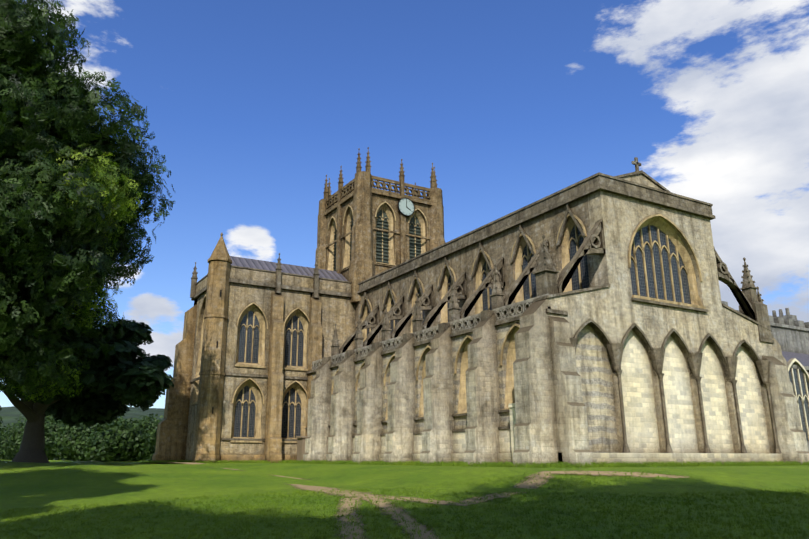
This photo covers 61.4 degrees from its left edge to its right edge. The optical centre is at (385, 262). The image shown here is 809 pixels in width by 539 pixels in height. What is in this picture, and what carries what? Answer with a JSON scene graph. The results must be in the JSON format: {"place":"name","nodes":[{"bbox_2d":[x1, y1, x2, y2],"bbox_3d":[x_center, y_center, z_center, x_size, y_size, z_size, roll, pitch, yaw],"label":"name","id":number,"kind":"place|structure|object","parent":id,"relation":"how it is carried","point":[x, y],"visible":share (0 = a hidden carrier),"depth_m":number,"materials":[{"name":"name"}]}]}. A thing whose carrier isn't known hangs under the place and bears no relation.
{"place":"outdoors","nodes":[
{"label":"outdoors","id":0,"kind":"place"},
{"bbox_2d":[0,406,164,460],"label":"wooded ridge","id":1,"kind":"structure","parent":0,"point":[8,415],"depth_m":243.52,"materials":[{"name":"green plant"}]},
{"bbox_2d":[0,0,174,399],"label":"tree","id":2,"kind":"object","parent":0,"point":[43,108],"depth_m":39.36,"materials":[{"name":"green plant"}]},
{"bbox_2d":[1,142,143,401],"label":"tree foliage","id":3,"kind":"object","parent":2,"relation":"attached to","point":[113,195],"visible":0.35,"depth_m":41.59,"materials":[{"name":"green plant"}]},
{"bbox_2d":[185,267,354,459],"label":"abbey transept walls","id":4,"kind":"structure","parent":0,"point":[339,311],"depth_m":60.74,"materials":[{"name":"beige stone"}]},
{"bbox_2d":[207,256,346,280],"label":"abbey lead roofs","id":5,"kind":"structure","parent":4,"relation":"on","point":[272,266],"depth_m":66.06,"materials":[{"name":"grey metal"}]},
{"bbox_2d":[315,147,445,302],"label":"abbey tower","id":6,"kind":"structure","parent":0,"point":[361,196],"depth_m":69.86,"materials":[{"name":"beige stone"}]},
{"bbox_2d":[333,209,420,270],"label":"tower windows","id":7,"kind":"structure","parent":6,"relation":"in","point":[379,244],"depth_m":69.66,"materials":[{"name":"black glass"}]},
{"bbox_2d":[399,198,413,214],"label":"clock","id":8,"kind":"object","parent":6,"relation":"attached to","point":[405,210],"visible":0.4,"depth_m":70.03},
{"bbox_2d":[0,460,808,538],"bbox_3d":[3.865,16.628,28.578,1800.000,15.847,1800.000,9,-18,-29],"label":"lawn ground","id":9,"kind":"structure","parent":0,"point":[52,484],"depth_m":23.70,"materials":[{"name":"green plant"}]},
{"bbox_2d":[0,416,4,436],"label":"shrub","id":10,"kind":"object","parent":9,"relation":"on","point":[3,429],"visible":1,"depth_m":98.63,"materials":[{"name":"green plant"}]},
{"bbox_2d":[0,423,24,459],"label":"shrub","id":11,"kind":"object","parent":9,"relation":"on","point":[3,456],"visible":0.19,"depth_m":122.45,"materials":[{"name":"green plant"}]},
{"bbox_2d":[1,414,61,459],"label":"shrub","id":12,"kind":"object","parent":9,"relation":"on","point":[15,436],"visible":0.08,"depth_m":107.74,"materials":[{"name":"green plant"}]},
{"bbox_2d":[16,418,67,460],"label":"shrub","id":13,"kind":"object","parent":9,"relation":"on","point":[52,427],"depth_m":91.98,"materials":[{"name":"green plant"}]},
{"bbox_2d":[52,421,115,460],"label":"shrub","id":14,"kind":"object","parent":9,"relation":"on","point":[66,440],"visible":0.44,"depth_m":82.27,"materials":[{"name":"green plant"}]},
{"bbox_2d":[73,430,97,460],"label":"shrub","id":15,"kind":"object","parent":9,"relation":"on","point":[79,454],"visible":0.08,"depth_m":81.36,"materials":[{"name":"green plant"}]},
{"bbox_2d":[0,312,174,462],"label":"yew tree","id":16,"kind":"object","parent":9,"relation":"on","point":[134,375],"depth_m":46.57,"materials":[{"name":"green plant"}]},
{"bbox_2d":[85,420,151,461],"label":"shrub","id":17,"kind":"object","parent":9,"relation":"on","point":[109,444],"depth_m":76.52,"materials":[{"name":"green plant"}]},
{"bbox_2d":[111,413,162,460],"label":"shrub","id":18,"kind":"object","parent":9,"relation":"on","point":[151,425],"visible":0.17,"depth_m":101.92,"materials":[{"name":"green plant"}]},
{"bbox_2d":[152,233,322,462],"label":"buttresses","id":19,"kind":"structure","parent":9,"relation":"on","point":[171,437],"depth_m":58.70,"materials":[{"name":"beige stone"}]},
{"bbox_2d":[212,197,414,413],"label":"dark abbey openings","id":20,"kind":"object","parent":19,"relation":"in","point":[398,205],"visible":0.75,"depth_m":69.66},
{"bbox_2d":[88,461,397,499],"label":"dirt path","id":21,"kind":"structure","parent":9,"relation":"on","point":[314,488],"depth_m":25.79,"materials":[{"name":"brown soil"}]},
{"bbox_2d":[296,436,306,460],"bbox_3d":[-6.859,15.832,57.720,1.020,2.230,1.300,9,-18,-29],"label":"abbey timber lobby","id":22,"kind":"object","parent":9,"relation":"on","point":[300,446],"visible":0.5,"depth_m":57.39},
{"bbox_2d":[334,497,369,538],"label":"dirt path","id":23,"kind":"structure","parent":9,"relation":"on","point":[359,530],"depth_m":16.55,"materials":[{"name":"brown soil"}]},
{"bbox_2d":[361,496,440,538],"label":"dirt path","id":24,"kind":"structure","parent":9,"relation":"on","point":[426,535],"depth_m":16.35,"materials":[{"name":"brown soil"}]},
{"bbox_2d":[0,470,808,538],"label":"grass blades","id":25,"kind":"object","parent":9,"relation":"on","point":[724,497],"visible":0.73,"depth_m":17.30,"materials":[{"name":"green plant"}]},
{"bbox_2d":[141,459,808,467],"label":"lawn tufts","id":26,"kind":"object","parent":9,"relation":"on","point":[604,464],"visible":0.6,"depth_m":36.91,"materials":[{"name":"green plant"}]},
{"bbox_2d":[345,470,687,505],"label":"dirt path","id":27,"kind":"structure","parent":9,"relation":"on","point":[524,484],"depth_m":23.82,"materials":[{"name":"brown soil"}]},
{"bbox_2d":[303,299,808,466],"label":"abbey aisle buttresses","id":28,"kind":"structure","parent":9,"relation":"on","point":[551,416],"depth_m":40.59,"materials":[{"name":"beige stone"}]},
{"bbox_2d":[0,0,808,408],"label":"sky","id":29,"kind":"structure","parent":0,"point":[251,105],"materials":[{"name":"blue"}]},
{"bbox_2d":[312,294,549,369],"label":"parapet","id":30,"kind":"structure","parent":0,"point":[473,321],"depth_m":42.77,"materials":[{"name":"beige stone"}]},
{"bbox_2d":[191,201,705,442],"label":"window surrounds","id":31,"kind":"object","parent":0,"point":[662,225],"visible":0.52,"depth_m":49.42,"materials":[{"name":"beige stone"}]},
{"bbox_2d":[234,225,690,437],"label":"windows","id":32,"kind":"structure","parent":31,"relation":"in","point":[585,279],"depth_m":45.36,"materials":[{"name":"black glass"}]},
{"bbox_2d":[312,320,618,452],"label":"banded aisle walls","id":33,"kind":"structure","parent":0,"point":[593,366],"depth_m":36.95,"materials":[{"name":"beige stone"}]},
{"bbox_2d":[355,196,594,342],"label":"abbey clerestory walls","id":34,"kind":"structure","parent":0,"point":[498,246],"depth_m":48.95,"materials":[{"name":"beige stone"}]},
{"bbox_2d":[190,157,780,453],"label":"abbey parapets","id":35,"kind":"object","parent":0,"point":[753,308],"visible":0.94,"depth_m":43.76,"materials":[{"name":"beige stone"}]},
{"bbox_2d":[351,330,782,465],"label":"wall panels","id":36,"kind":"object","parent":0,"point":[640,413],"visible":0.4,"depth_m":39.47,"materials":[{"name":"beige stone"}]},
{"bbox_2d":[547,174,774,453],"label":"end wall","id":37,"kind":"structure","parent":0,"point":[613,311],"depth_m":39.99,"materials":[{"name":"beige stone"}]},
{"bbox_2d":[721,301,808,450],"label":"background building","id":38,"kind":"structure","parent":0,"point":[789,333],"depth_m":65.51,"materials":[{"name":"grey stone"}]},
{"bbox_2d":[782,351,808,365],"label":"roof","id":39,"kind":"structure","parent":38,"relation":"attached to","point":[803,359],"depth_m":61.18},
{"bbox_2d":[787,358,808,440],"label":"window frame","id":40,"kind":"object","parent":38,"relation":"attached to","point":[791,361],"visible":0.44,"depth_m":53.40,"materials":[{"name":"beige stone"}]},
{"bbox_2d":[789,363,808,440],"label":"window","id":41,"kind":"structure","parent":40,"relation":"in","point":[799,398],"depth_m":53.29,"materials":[{"name":"grey glass"}]}
]}

